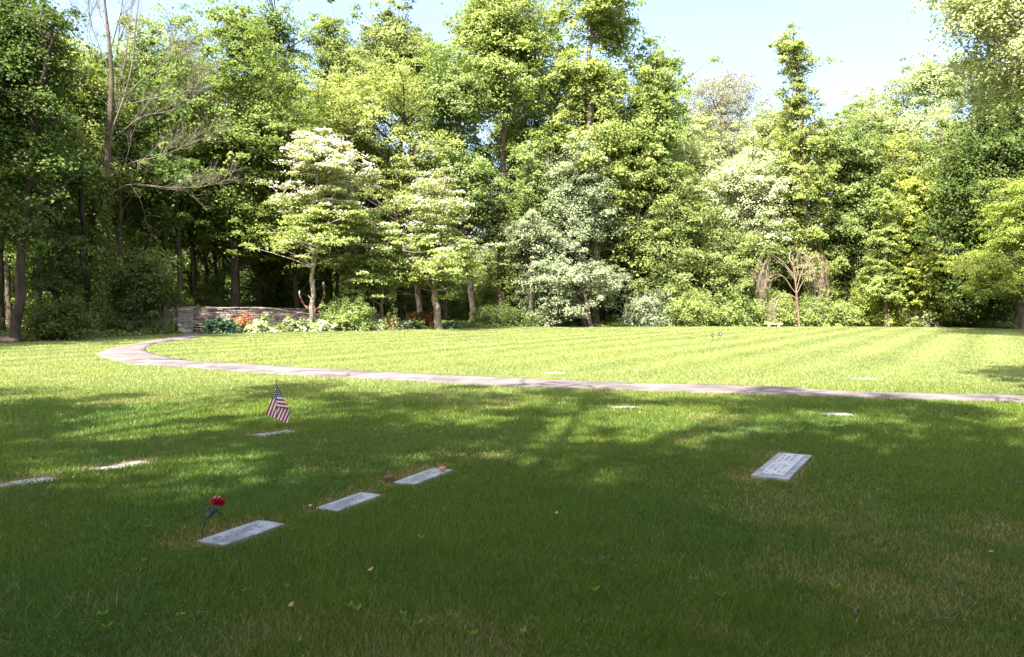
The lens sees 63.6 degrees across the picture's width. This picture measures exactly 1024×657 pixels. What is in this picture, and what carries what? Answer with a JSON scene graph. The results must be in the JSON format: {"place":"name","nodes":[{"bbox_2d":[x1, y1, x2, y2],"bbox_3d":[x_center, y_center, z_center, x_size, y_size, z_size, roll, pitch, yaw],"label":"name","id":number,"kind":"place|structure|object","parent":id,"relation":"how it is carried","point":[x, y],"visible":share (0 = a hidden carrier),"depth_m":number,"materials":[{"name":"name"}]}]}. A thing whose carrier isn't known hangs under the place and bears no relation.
{"place":"outdoors","nodes":[
{"label":"outdoors","id":0,"kind":"place"},
{"bbox_2d":[0,325,1023,656],"bbox_3d":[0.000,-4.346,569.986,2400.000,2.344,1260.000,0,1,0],"label":"ground","id":1,"kind":"structure","parent":0,"point":[742,476],"depth_m":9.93,"materials":[{"name":"green plant"}]},
{"bbox_2d":[0,0,114,341],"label":"tree","id":2,"kind":"object","parent":1,"relation":"on","point":[27,64],"visible":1,"depth_m":33.40,"materials":[{"name":"green plant"}]},
{"bbox_2d":[201,495,226,538],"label":"artificial rose","id":3,"kind":"object","parent":1,"relation":"on","point":[217,500],"visible":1,"depth_m":5.51,"materials":[{"name":"red plastic"}]},
{"bbox_2d":[198,520,284,546],"bbox_3d":[-1.864,1.464,5.721,0.243,0.133,0.580,0,1,26],"label":"grave marker","id":4,"kind":"object","parent":1,"relation":"on","point":[252,529],"visible":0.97,"depth_m":5.68,"materials":[{"name":"grey stone"}]},
{"bbox_2d":[266,380,289,426],"bbox_3d":[-3.003,0.978,10.584,0.328,0.643,0.055,0,1,12],"label":"flag","id":5,"kind":"object","parent":1,"relation":"on","point":[278,408],"visible":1,"depth_m":10.58,"materials":[{"name":"multicoloured fabric"}]},
{"bbox_2d":[316,492,380,512],"bbox_3d":[-1.298,1.436,6.611,0.211,0.134,0.586,0,1,25],"label":"grave marker","id":6,"kind":"object","parent":1,"relation":"on","point":[351,500],"visible":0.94,"depth_m":6.58,"materials":[{"name":"grey stone"}]},
{"bbox_2d":[395,468,452,485],"bbox_3d":[-0.804,1.407,7.580,0.221,0.135,0.688,0,1,24],"label":"grave marker","id":7,"kind":"object","parent":1,"relation":"on","point":[425,475],"visible":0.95,"depth_m":7.53,"materials":[{"name":"grey stone"}]},
{"bbox_2d":[366,165,506,329],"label":"dogwood tree","id":8,"kind":"object","parent":1,"relation":"on","point":[442,255],"visible":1,"depth_m":49.56,"materials":[{"name":"green plant"}]},
{"bbox_2d":[0,388,1023,656],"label":"clover","id":9,"kind":"object","parent":1,"relation":"on","point":[426,456],"visible":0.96,"depth_m":5.20,"materials":[{"name":"green plant"}]},
{"bbox_2d":[510,247,633,326],"bbox_3d":[4.198,-2.320,56.998,8.640,6.126,8.909,0,1,0],"label":"shrub","id":10,"kind":"object","parent":1,"relation":"on","point":[560,278],"visible":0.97,"depth_m":55.30,"materials":[{"name":"green plant"}]},
{"bbox_2d":[751,452,811,481],"bbox_3d":[2.646,1.379,8.062,0.337,0.158,1.306,0,1,29],"label":"grave marker","id":11,"kind":"object","parent":1,"relation":"on","point":[780,466],"visible":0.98,"depth_m":7.89,"materials":[{"name":"grey stone"}]},
{"bbox_2d":[747,247,830,326],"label":"weeping tree","id":12,"kind":"object","parent":1,"relation":"on","point":[795,291],"visible":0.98,"depth_m":56.36,"materials":[{"name":"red plant"}]},
{"bbox_2d":[849,186,916,326],"bbox_3d":[25.530,-4.937,56.859,3.874,9.890,4.127,0,1,0],"label":"vine clad snag","id":13,"kind":"object","parent":1,"relation":"on","point":[884,276],"visible":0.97,"depth_m":56.28,"materials":[{"name":"green plant"}]},
{"bbox_2d":[902,60,1023,328],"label":"tree","id":14,"kind":"object","parent":1,"relation":"on","point":[999,157],"visible":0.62,"depth_m":52.33,"materials":[{"name":"green plant"}]},
{"bbox_2d":[902,0,1023,147],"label":"tree","id":15,"kind":"object","parent":1,"relation":"on","point":[998,28],"visible":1,"depth_m":36.48,"materials":[{"name":"green plant"}]},
{"bbox_2d":[935,176,1023,302],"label":"tree","id":16,"kind":"object","parent":1,"relation":"on","point":[1005,264],"visible":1,"depth_m":46.66,"materials":[{"name":"green plant"}]},
{"bbox_2d":[946,295,1013,327],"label":"shrub","id":17,"kind":"object","parent":1,"relation":"on","point":[1005,317],"visible":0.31,"depth_m":55.25,"materials":[{"name":"green plant"}]},
{"bbox_2d":[26,0,1023,261],"label":"sky","id":18,"kind":"structure","parent":0,"point":[869,35],"materials":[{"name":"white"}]},
{"bbox_2d":[97,333,1023,402],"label":"path","id":19,"kind":"structure","parent":0,"point":[137,354],"depth_m":16.60,"materials":[{"name":"concrete"}]},
{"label":"forest floor","id":20,"kind":"structure","parent":0,"visible":0},
{"bbox_2d":[5,219,17,326],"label":"woodland tree","id":21,"kind":"object","parent":20,"relation":"on","point":[9,308],"visible":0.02,"depth_m":53.89,"materials":[{"name":"brown plant"}]},
{"bbox_2d":[3,254,46,325],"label":"sapling","id":22,"kind":"object","parent":20,"relation":"on","point":[13,294],"visible":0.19,"depth_m":55.35,"materials":[{"name":"green plant"}]},
{"bbox_2d":[3,182,95,304],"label":"tree","id":23,"kind":"object","parent":20,"relation":"on","point":[53,278],"visible":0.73,"depth_m":40.72,"materials":[{"name":"green plant"}]},
{"bbox_2d":[0,4,98,330],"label":"woodland tree","id":24,"kind":"object","parent":20,"relation":"on","point":[2,279],"visible":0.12,"depth_m":41.00,"materials":[{"name":"green plant"}]},
{"bbox_2d":[0,290,101,341],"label":"shrub","id":25,"kind":"object","parent":20,"relation":"on","point":[50,322],"visible":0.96,"depth_m":35.22,"materials":[{"name":"green plant"}]},
{"bbox_2d":[0,0,108,211],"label":"woodland tree","id":26,"kind":"object","parent":20,"relation":"on","point":[100,70],"visible":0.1,"depth_m":39.58,"materials":[{"name":"green plant"}]},
{"bbox_2d":[3,199,130,304],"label":"woodland tree","id":27,"kind":"object","parent":20,"relation":"on","point":[91,241],"visible":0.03,"depth_m":55.77,"materials":[{"name":"green plant"}]},
{"bbox_2d":[9,12,141,308],"bbox_3d":[-27.025,-8.918,47.265,9.891,18.367,9.948,0,1,36],"label":"woodland tree","id":28,"kind":"object","parent":20,"relation":"on","point":[79,42],"visible":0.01,"depth_m":46.87,"materials":[{"name":"green plant"}]},
{"bbox_2d":[33,35,159,315],"bbox_3d":[-22.704,-7.585,43.664,7.138,16.044,7.641,0,1,-16],"label":"tree","id":29,"kind":"object","parent":20,"relation":"on","point":[93,152],"visible":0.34,"depth_m":43.02,"materials":[{"name":"green plant"}]},
{"bbox_2d":[76,307,138,334],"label":"shrub","id":30,"kind":"object","parent":20,"relation":"on","point":[119,322],"visible":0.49,"depth_m":40.69,"materials":[{"name":"green plant"}]},
{"bbox_2d":[54,228,176,318],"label":"sapling","id":31,"kind":"object","parent":20,"relation":"on","point":[149,248],"visible":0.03,"depth_m":50.32,"materials":[{"name":"green plant"}]},
{"bbox_2d":[41,48,210,312],"bbox_3d":[-22.012,-7.834,47.101,9.008,16.189,9.723,0,1,-17],"label":"woodland tree","id":32,"kind":"object","parent":20,"relation":"on","point":[134,204],"visible":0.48,"depth_m":47.40,"materials":[{"name":"green plant"}]},
{"bbox_2d":[80,237,205,332],"bbox_3d":[-19.742,-2.246,43.277,6.282,5.336,5.529,0,1,0],"label":"shrub","id":33,"kind":"object","parent":20,"relation":"on","point":[143,290],"visible":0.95,"depth_m":42.24,"materials":[{"name":"green plant"}]},
{"bbox_2d":[55,0,249,335],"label":"bare tree","id":34,"kind":"object","parent":20,"relation":"on","point":[101,274],"visible":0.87,"depth_m":39.77,"materials":[{"name":"brown plant"}]},
{"bbox_2d":[81,0,229,325],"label":"tree","id":35,"kind":"object","parent":20,"relation":"on","point":[145,57],"visible":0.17,"depth_m":53.24,"materials":[{"name":"green plant"}]},
{"bbox_2d":[178,308,192,332],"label":"stone pillar","id":36,"kind":"structure","parent":20,"relation":"on","point":[185,319],"depth_m":43.63,"materials":[{"name":"grey stone"}]},
{"bbox_2d":[111,39,264,306],"bbox_3d":[-20.681,-8.849,51.248,9.891,17.982,9.948,0,1,28],"label":"woodland tree","id":37,"kind":"object","parent":20,"relation":"on","point":[181,214],"visible":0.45,"depth_m":49.37,"materials":[{"name":"green plant"}]},
{"bbox_2d":[149,167,232,305],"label":"woodland tree","id":38,"kind":"object","parent":20,"relation":"on","point":[213,264],"visible":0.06,"depth_m":57.21,"materials":[{"name":"green plant"}]},
{"bbox_2d":[154,86,227,306],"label":"woodland tree","id":39,"kind":"object","parent":20,"relation":"on","point":[194,289],"visible":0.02,"depth_m":55.84,"materials":[{"name":"green plant"}]},
{"bbox_2d":[166,251,229,320],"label":"sapling","id":40,"kind":"object","parent":20,"relation":"on","point":[189,281],"visible":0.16,"depth_m":63.54,"materials":[{"name":"green plant"}]},
{"bbox_2d":[182,271,240,308],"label":"sapling","id":41,"kind":"object","parent":20,"relation":"on","point":[212,293],"visible":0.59,"depth_m":56.30,"materials":[{"name":"green plant"}]},
{"bbox_2d":[196,313,249,333],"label":"hosta","id":42,"kind":"object","parent":20,"relation":"on","point":[220,325],"visible":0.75,"depth_m":43.53,"materials":[{"name":"green plant"}]},
{"bbox_2d":[149,0,352,308],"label":"tree","id":43,"kind":"object","parent":20,"relation":"on","point":[238,200],"visible":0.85,"depth_m":51.30,"materials":[{"name":"green plant"}]},
{"bbox_2d":[241,313,281,332],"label":"hosta","id":44,"kind":"object","parent":20,"relation":"on","point":[259,326],"visible":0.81,"depth_m":44.86,"materials":[{"name":"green plant"}]},
{"bbox_2d":[201,72,322,306],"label":"woodland tree","id":45,"kind":"object","parent":20,"relation":"on","point":[258,296],"visible":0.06,"depth_m":56.38,"materials":[{"name":"green plant"}]},
{"bbox_2d":[209,246,323,309],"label":"sapling","id":46,"kind":"object","parent":20,"relation":"on","point":[269,295],"visible":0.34,"depth_m":59.82,"materials":[{"name":"green plant"}]},
{"bbox_2d":[204,0,330,307],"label":"tree","id":47,"kind":"object","parent":20,"relation":"on","point":[278,27],"visible":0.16,"depth_m":60.56,"materials":[{"name":"green plant"}]},
{"bbox_2d":[218,169,336,308],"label":"tree","id":48,"kind":"object","parent":20,"relation":"on","point":[277,267],"visible":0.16,"depth_m":55.88,"materials":[{"name":"green plant"}]},
{"bbox_2d":[207,307,379,327],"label":"stone wall","id":49,"kind":"structure","parent":20,"relation":"on","point":[279,315],"depth_m":46.77,"materials":[{"name":"grey stone"}]},
{"bbox_2d":[238,128,387,323],"bbox_3d":[-11.397,-5.777,48.512,8.702,12.073,7.711,0,1,18],"label":"dogwood tree","id":50,"kind":"object","parent":20,"relation":"on","point":[325,210],"visible":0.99,"depth_m":47.63,"materials":[{"name":"green plant"}]},
{"bbox_2d":[294,318,336,331],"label":"hosta","id":51,"kind":"object","parent":20,"relation":"on","point":[320,325],"visible":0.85,"depth_m":46.89,"materials":[{"name":"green plant"}]},
{"bbox_2d":[282,253,352,309],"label":"sapling","id":52,"kind":"object","parent":20,"relation":"on","point":[319,296],"visible":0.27,"depth_m":59.51,"materials":[{"name":"green plant"}]},
{"bbox_2d":[296,166,373,306],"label":"woodland tree","id":53,"kind":"object","parent":20,"relation":"on","point":[344,264],"visible":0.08,"depth_m":58.32,"materials":[{"name":"green plant"}]},
{"bbox_2d":[291,0,399,308],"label":"tree","id":54,"kind":"object","parent":20,"relation":"on","point":[337,54],"visible":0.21,"depth_m":62.77,"materials":[{"name":"green plant"}]},
{"bbox_2d":[318,291,376,330],"bbox_3d":[-9.701,-0.541,48.537,3.706,3.488,3.908,0,1,0],"label":"round shrub","id":55,"kind":"object","parent":20,"relation":"on","point":[353,315],"visible":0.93,"depth_m":47.77,"materials":[{"name":"green plant"}]},
{"bbox_2d":[276,219,433,322],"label":"dogwood tree","id":56,"kind":"object","parent":20,"relation":"on","point":[377,268],"visible":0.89,"depth_m":49.95,"materials":[{"name":"green plant"}]},
{"bbox_2d":[313,122,406,303],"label":"woodland tree","id":57,"kind":"object","parent":20,"relation":"on","point":[366,147],"visible":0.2,"depth_m":58.38,"materials":[{"name":"green plant"}]},
{"bbox_2d":[333,275,406,315],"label":"sapling","id":58,"kind":"object","parent":20,"relation":"on","point":[378,306],"visible":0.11,"depth_m":64.21,"materials":[{"name":"green plant"}]},
{"bbox_2d":[322,143,424,314],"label":"woodland tree","id":59,"kind":"object","parent":20,"relation":"on","point":[379,217],"visible":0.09,"depth_m":59.44,"materials":[{"name":"green plant"}]},
{"bbox_2d":[279,45,498,312],"bbox_3d":[-8.450,-9.640,58.118,16.349,19.243,15.578,0,1,0],"label":"honey locust","id":60,"kind":"object","parent":20,"relation":"on","point":[390,91],"visible":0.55,"depth_m":56.35,"materials":[{"name":"green plant"}]},
{"bbox_2d":[335,0,455,320],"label":"tree","id":61,"kind":"object","parent":20,"relation":"on","point":[399,42],"visible":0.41,"depth_m":64.69,"materials":[{"name":"green plant"}]},
{"bbox_2d":[403,310,433,325],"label":"azalea","id":62,"kind":"object","parent":20,"relation":"on","point":[421,315],"visible":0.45,"depth_m":51.91,"materials":[{"name":"brown plant"}]},
{"bbox_2d":[387,269,455,319],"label":"sapling","id":63,"kind":"object","parent":20,"relation":"on","point":[427,305],"visible":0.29,"depth_m":67.33,"materials":[{"name":"green plant"}]},
{"bbox_2d":[383,114,501,320],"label":"woodland tree","id":64,"kind":"object","parent":20,"relation":"on","point":[446,311],"visible":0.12,"depth_m":60.69,"materials":[{"name":"green plant"}]},
{"bbox_2d":[432,279,482,320],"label":"sapling","id":65,"kind":"object","parent":20,"relation":"on","point":[453,307],"visible":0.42,"depth_m":75.75,"materials":[{"name":"green plant"}]},
{"bbox_2d":[396,31,520,321],"bbox_3d":[-3.903,-10.502,58.785,8.676,20.967,8.111,0,1,15],"label":"tree","id":66,"kind":"object","parent":20,"relation":"on","point":[447,93],"visible":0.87,"depth_m":57.52,"materials":[{"name":"green plant"}]},
{"bbox_2d":[450,277,489,320],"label":"sapling","id":67,"kind":"object","parent":20,"relation":"on","point":[478,292],"visible":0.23,"depth_m":80.24,"materials":[{"name":"green plant"}]},
{"bbox_2d":[438,168,508,319],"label":"woodland tree","id":68,"kind":"object","parent":20,"relation":"on","point":[481,243],"visible":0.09,"depth_m":74.63,"materials":[{"name":"green plant"}]},
{"bbox_2d":[473,245,523,307],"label":"sapling","id":69,"kind":"object","parent":20,"relation":"on","point":[491,278],"visible":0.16,"depth_m":81.04,"materials":[{"name":"green plant"}]},
{"bbox_2d":[415,0,583,306],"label":"tree","id":70,"kind":"object","parent":20,"relation":"on","point":[493,40],"visible":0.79,"depth_m":59.46,"materials":[{"name":"green plant"}]},
{"bbox_2d":[464,298,538,326],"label":"shrub","id":71,"kind":"object","parent":20,"relation":"on","point":[506,315],"visible":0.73,"depth_m":56.41,"materials":[{"name":"green plant"}]},
{"bbox_2d":[0,319,1011,340],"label":"undergrowth","id":72,"kind":"object","parent":20,"relation":"on","point":[461,324],"visible":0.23,"depth_m":54.27,"materials":[{"name":"green plant"}]},
{"bbox_2d":[487,251,541,311],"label":"sapling","id":73,"kind":"object","parent":20,"relation":"on","point":[509,300],"visible":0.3,"depth_m":59.60,"materials":[{"name":"green plant"}]},
{"bbox_2d":[471,136,570,316],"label":"tree","id":74,"kind":"object","parent":20,"relation":"on","point":[529,165],"visible":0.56,"depth_m":57.96,"materials":[{"name":"green plant"}]},
{"bbox_2d":[469,76,573,250],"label":"tree","id":75,"kind":"object","parent":20,"relation":"on","point":[532,119],"visible":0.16,"depth_m":67.79,"materials":[{"name":"green plant"}]},
{"bbox_2d":[498,208,574,326],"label":"olive tree","id":76,"kind":"object","parent":20,"relation":"on","point":[538,228],"visible":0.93,"depth_m":56.37,"materials":[{"name":"green plant"}]},
{"bbox_2d":[518,303,574,326],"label":"shrub","id":77,"kind":"object","parent":20,"relation":"on","point":[536,320],"visible":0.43,"depth_m":56.43,"materials":[{"name":"green plant"}]},
{"bbox_2d":[488,102,627,247],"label":"woodland tree","id":78,"kind":"object","parent":20,"relation":"on","point":[531,134],"visible":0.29,"depth_m":58.96,"materials":[{"name":"green plant"}]},
{"bbox_2d":[489,0,664,323],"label":"tree","id":79,"kind":"object","parent":20,"relation":"on","point":[589,79],"visible":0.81,"depth_m":58.64,"materials":[{"name":"green plant"}]},
{"bbox_2d":[527,134,635,325],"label":"olive tree","id":80,"kind":"object","parent":20,"relation":"on","point":[579,218],"visible":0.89,"depth_m":56.86,"materials":[{"name":"plant"}]},
{"bbox_2d":[539,174,652,321],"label":"tree","id":81,"kind":"object","parent":20,"relation":"on","point":[603,256],"visible":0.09,"depth_m":60.60,"materials":[{"name":"green plant"}]},
{"bbox_2d":[580,138,700,306],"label":"woodland tree","id":82,"kind":"object","parent":20,"relation":"on","point":[635,236],"visible":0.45,"depth_m":58.64,"materials":[{"name":"green plant"}]},
{"bbox_2d":[616,280,675,326],"bbox_3d":[9.593,-1.309,57.623,4.720,4.278,4.263,0,1,0],"label":"hedge shrub","id":83,"kind":"object","parent":20,"relation":"on","point":[643,306],"visible":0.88,"depth_m":56.98,"materials":[{"name":"green plant"}]},
{"bbox_2d":[596,33,723,323],"bbox_3d":[9.913,-10.778,60.616,9.024,21.558,7.708,0,1,-12],"label":"tree","id":84,"kind":"object","parent":20,"relation":"on","point":[659,90],"visible":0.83,"depth_m":59.60,"materials":[{"name":"green plant"}]},
{"bbox_2d":[607,151,756,314],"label":"tree","id":85,"kind":"object","parent":20,"relation":"on","point":[685,257],"visible":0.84,"depth_m":58.68,"materials":[{"name":"green plant"}]},
{"bbox_2d":[638,124,739,282],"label":"tree","id":86,"kind":"object","parent":20,"relation":"on","point":[690,150],"visible":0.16,"depth_m":64.97,"materials":[{"name":"green plant"}]},
{"bbox_2d":[651,281,730,326],"bbox_3d":[11.724,-0.996,57.934,7.173,4.613,5.376,0,1,24],"label":"hedge shrub","id":87,"kind":"object","parent":20,"relation":"on","point":[684,312],"visible":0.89,"depth_m":56.84,"materials":[{"name":"green plant"}]},
{"bbox_2d":[669,105,738,246],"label":"tree","id":88,"kind":"object","parent":20,"relation":"on","point":[702,120],"visible":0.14,"depth_m":68.11,"materials":[{"name":"green plant"}]},
{"bbox_2d":[670,58,785,199],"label":"tree","id":89,"kind":"object","parent":20,"relation":"on","point":[722,89],"visible":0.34,"depth_m":69.52,"materials":[{"name":"grey plant"}]},
{"bbox_2d":[671,131,816,292],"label":"tree","id":90,"kind":"object","parent":20,"relation":"on","point":[745,171],"visible":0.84,"depth_m":58.82,"materials":[{"name":"green plant"}]},
{"bbox_2d":[704,287,786,326],"bbox_3d":[15.968,-0.990,58.236,5.832,4.681,5.301,0,1,0],"label":"hedge shrub","id":91,"kind":"object","parent":20,"relation":"on","point":[739,318],"visible":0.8,"depth_m":57.09,"materials":[{"name":"green plant"}]},
{"bbox_2d":[694,217,807,323],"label":"tree","id":92,"kind":"object","parent":20,"relation":"on","point":[741,255],"visible":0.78,"depth_m":57.70,"materials":[{"name":"green plant"}]},
{"bbox_2d":[720,102,808,282],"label":"tree","id":93,"kind":"object","parent":20,"relation":"on","point":[766,126],"visible":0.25,"depth_m":65.82,"materials":[{"name":"green plant"}]},
{"bbox_2d":[746,284,817,326],"bbox_3d":[18.461,-1.110,57.874,4.774,3.931,4.209,0,1,0],"label":"hedge shrub","id":94,"kind":"object","parent":20,"relation":"on","point":[784,305],"visible":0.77,"depth_m":56.97,"materials":[{"name":"green plant"}]},
{"bbox_2d":[743,151,855,301],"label":"woodland tree","id":95,"kind":"object","parent":20,"relation":"on","point":[826,239],"visible":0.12,"depth_m":60.24,"materials":[{"name":"green plant"}]},
{"bbox_2d":[754,20,854,301],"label":"vine clad tree","id":96,"kind":"object","parent":20,"relation":"on","point":[812,169],"visible":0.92,"depth_m":58.25,"materials":[{"name":"green plant"}]},
{"bbox_2d":[791,292,843,326],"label":"hedge shrub","id":97,"kind":"object","parent":20,"relation":"on","point":[825,307],"visible":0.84,"depth_m":56.99,"materials":[{"name":"green plant"}]},
{"bbox_2d":[784,99,903,297],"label":"tree","id":98,"kind":"object","parent":20,"relation":"on","point":[852,151],"visible":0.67,"depth_m":59.86,"materials":[{"name":"green plant"}]},
{"bbox_2d":[825,290,869,326],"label":"hedge shrub","id":99,"kind":"object","parent":20,"relation":"on","point":[850,314],"visible":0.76,"depth_m":57.28,"materials":[{"name":"green plant"}]},
{"bbox_2d":[805,86,905,302],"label":"tree","id":100,"kind":"object","parent":20,"relation":"on","point":[870,103],"visible":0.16,"depth_m":69.15,"materials":[{"name":"green plant"}]},
{"bbox_2d":[822,128,944,287],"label":"tree","id":101,"kind":"object","parent":20,"relation":"on","point":[896,145],"visible":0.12,"depth_m":60.85,"materials":[{"name":"green plant"}]},
{"bbox_2d":[848,270,931,326],"bbox_3d":[26.282,-1.584,58.230,5.796,5.363,6.025,0,1,18],"label":"bramble","id":102,"kind":"object","parent":20,"relation":"on","point":[875,315],"visible":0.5,"depth_m":57.16,"materials":[{"name":"green plant"}]},
{"bbox_2d":[852,36,988,176],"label":"tree","id":103,"kind":"object","parent":20,"relation":"on","point":[926,73],"visible":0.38,"depth_m":67.72,"materials":[{"name":"green plant"}]},
{"bbox_2d":[890,304,951,326],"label":"shrub","id":104,"kind":"object","parent":20,"relation":"on","point":[925,321],"visible":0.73,"depth_m":56.39,"materials":[{"name":"green plant"}]},
{"bbox_2d":[870,174,973,326],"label":"magnolia tree","id":105,"kind":"object","parent":20,"relation":"on","point":[918,295],"visible":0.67,"depth_m":56.22,"materials":[{"name":"green plant"}]},
{"bbox_2d":[870,114,1013,325],"bbox_3d":[31.890,-7.466,61.348,12.217,16.469,11.649,0,1,0],"label":"tree","id":106,"kind":"object","parent":20,"relation":"on","point":[924,147],"visible":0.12,"depth_m":59.44,"materials":[{"name":"green plant"}]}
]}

